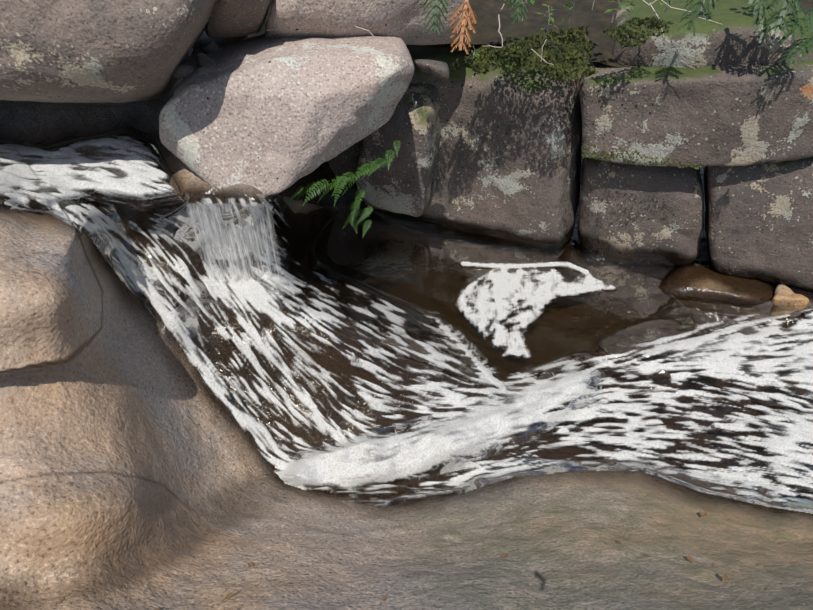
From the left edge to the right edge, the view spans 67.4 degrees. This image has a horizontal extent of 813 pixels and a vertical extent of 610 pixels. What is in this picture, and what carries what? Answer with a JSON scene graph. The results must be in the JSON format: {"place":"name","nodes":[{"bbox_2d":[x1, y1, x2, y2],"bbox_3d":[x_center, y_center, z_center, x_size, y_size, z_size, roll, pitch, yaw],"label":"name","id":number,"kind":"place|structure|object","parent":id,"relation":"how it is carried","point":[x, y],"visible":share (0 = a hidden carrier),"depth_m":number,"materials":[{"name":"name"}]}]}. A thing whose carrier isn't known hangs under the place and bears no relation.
{"place":"outdoors","nodes":[
{"label":"outdoors","id":0,"kind":"place"},
{"bbox_2d":[0,16,812,609],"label":"bed","id":1,"kind":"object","parent":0,"point":[136,470],"visible":0.33,"depth_m":2.20,"materials":[{"name":"brown stone"}]},
{"bbox_2d":[0,0,214,102],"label":"rock","id":2,"kind":"object","parent":1,"relation":"on","point":[90,51],"visible":0.94,"depth_m":2.11,"materials":[{"name":"grey stone"}]},
{"bbox_2d":[205,0,270,38],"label":"dark rock","id":3,"kind":"object","parent":2,"relation":"attached to","point":[232,18],"visible":0.98,"depth_m":2.57,"materials":[{"name":"grey stone"}]},
{"bbox_2d":[183,203,283,279],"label":"waterfall","id":4,"kind":"structure","parent":1,"relation":"on","point":[207,228],"depth_m":2.70,"materials":[{"name":"white liquid"}]},
{"bbox_2d":[159,33,413,194],"bbox_3d":[-0.522,-0.985,2.805,1.111,0.475,1.030,-1,45,-1],"label":"boulder","id":5,"kind":"object","parent":1,"relation":"on","point":[262,113],"visible":0.98,"depth_m":2.53,"materials":[{"name":"grey stone"}]},
{"bbox_2d":[173,64,193,77],"bbox_3d":[-0.965,-1.013,2.629,0.090,0.055,0.080,-1,45,-1],"label":"cobble","id":6,"kind":"object","parent":5,"relation":"on","point":[183,71],"visible":0.77,"depth_m":2.61,"materials":[{"name":"grey stone"}]},
{"bbox_2d":[196,52,218,66],"bbox_3d":[-0.871,-1.059,2.668,0.102,0.063,0.098,-1,45,-1],"label":"cobble","id":7,"kind":"object","parent":5,"relation":"on","point":[203,60],"visible":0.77,"depth_m":2.65,"materials":[{"name":"grey stone"}]},
{"bbox_2d":[203,40,218,51],"bbox_3d":[-0.902,-1.190,2.805,0.074,0.046,0.046,-1,45,-1],"label":"cobble","id":8,"kind":"object","parent":5,"relation":"on","point":[211,46],"visible":1,"depth_m":2.79,"materials":[{"name":"grey stone"}]},
{"bbox_2d":[414,59,448,81],"bbox_3d":[0.129,-1.087,2.787,0.190,0.074,0.118,26,51,24],"label":"cobble","id":9,"kind":"object","parent":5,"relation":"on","point":[439,70],"visible":1,"depth_m":2.75,"materials":[{"name":"grey stone"}]},
{"bbox_2d":[283,141,400,236],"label":"ferns","id":10,"kind":"object","parent":1,"relation":"on","point":[347,179],"visible":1,"depth_m":2.77,"materials":[{"name":"green plant"}]},
{"bbox_2d":[327,142,357,188],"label":"block","id":11,"kind":"structure","parent":1,"relation":"on","point":[342,163],"depth_m":4.26,"materials":[{"name":"grey stone"}]},
{"bbox_2d":[57,511,728,609],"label":"debris","id":12,"kind":"object","parent":1,"relation":"on","point":[725,576],"visible":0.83,"depth_m":1.91,"materials":[{"name":"brown plant"}]},
{"bbox_2d":[357,43,581,245],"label":"block","id":13,"kind":"structure","parent":1,"relation":"on","point":[508,163],"depth_m":3.60,"materials":[{"name":"grey stone"}]},
{"bbox_2d":[356,83,440,216],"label":"block","id":14,"kind":"structure","parent":13,"relation":"attached to","point":[402,184],"depth_m":3.56,"materials":[{"name":"grey stone"}]},
{"bbox_2d":[267,0,812,67],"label":"bank top","id":15,"kind":"structure","parent":13,"relation":"on","point":[486,25],"depth_m":3.54,"materials":[{"name":"soil"}]},
{"bbox_2d":[183,31,247,66],"bbox_3d":[-1.065,-1.464,3.409,0.380,0.371,1.231,-8,46,-8],"label":"soil gap","id":16,"kind":"object","parent":15,"relation":"on","point":[202,40],"visible":0.08,"depth_m":2.96,"materials":[{"name":"black soil"}]},
{"bbox_2d":[265,0,468,44],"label":"rock slab","id":17,"kind":"object","parent":15,"relation":"on","point":[405,21],"visible":0.71,"depth_m":2.75,"materials":[{"name":"grey stone"}]},
{"bbox_2d":[266,0,791,106],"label":"twigs","id":18,"kind":"object","parent":15,"relation":"on","point":[646,3],"visible":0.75,"depth_m":2.94,"materials":[{"name":"beige wood"}]},
{"bbox_2d":[408,0,793,103],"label":"broad leaves","id":19,"kind":"object","parent":15,"relation":"on","point":[569,7],"visible":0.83,"depth_m":3.00,"materials":[{"name":"green plant"}]},
{"bbox_2d":[421,0,812,67],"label":"cedar sprays","id":20,"kind":"object","parent":15,"relation":"on","point":[761,15],"visible":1,"depth_m":2.72,"materials":[{"name":"plant"}]},
{"bbox_2d":[449,0,812,98],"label":"dead cedar","id":21,"kind":"object","parent":15,"relation":"on","point":[464,18],"visible":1,"depth_m":2.73,"materials":[{"name":"orange plant"}]},
{"bbox_2d":[612,0,812,67],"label":"block","id":22,"kind":"structure","parent":15,"relation":"on","point":[733,39],"depth_m":3.08,"materials":[{"name":"grey stone"}]},
{"bbox_2d":[578,157,703,266],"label":"block","id":23,"kind":"structure","parent":1,"relation":"on","point":[652,214],"depth_m":3.64,"materials":[{"name":"grey stone"}]},
{"bbox_2d":[579,59,812,166],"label":"block","id":24,"kind":"structure","parent":23,"relation":"on","point":[733,115],"depth_m":3.11,"materials":[{"name":"grey stone"}]},
{"bbox_2d":[453,16,706,168],"bbox_3d":[0.904,-1.170,3.177,1.336,0.680,0.632,3,45,3],"label":"moss","id":25,"kind":"object","parent":24,"relation":"on","point":[551,56],"visible":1,"depth_m":3.01,"materials":[{"name":"green plant"}]},
{"bbox_2d":[660,264,774,306],"bbox_3d":[1.918,-0.125,3.689,0.750,0.122,0.319,9,46,9],"label":"rock","id":26,"kind":"object","parent":1,"relation":"on","point":[705,283],"visible":0.85,"depth_m":3.62,"materials":[{"name":"brown stone"}]},
{"bbox_2d":[703,157,812,289],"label":"block","id":27,"kind":"structure","parent":1,"relation":"on","point":[759,221],"depth_m":3.42,"materials":[{"name":"grey stone"}]},
{"bbox_2d":[772,284,809,305],"bbox_3d":[2.196,-0.052,3.549,0.214,0.115,0.167,-1,45,-1],"label":"rock","id":28,"kind":"object","parent":1,"relation":"on","point":[784,295],"visible":0.73,"depth_m":3.48,"materials":[{"name":"beige stone"}]},
{"bbox_2d":[0,126,812,513],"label":"water","id":29,"kind":"structure","parent":0,"point":[364,312],"depth_m":2.91,"materials":[{"name":"white liquid"}]}
]}

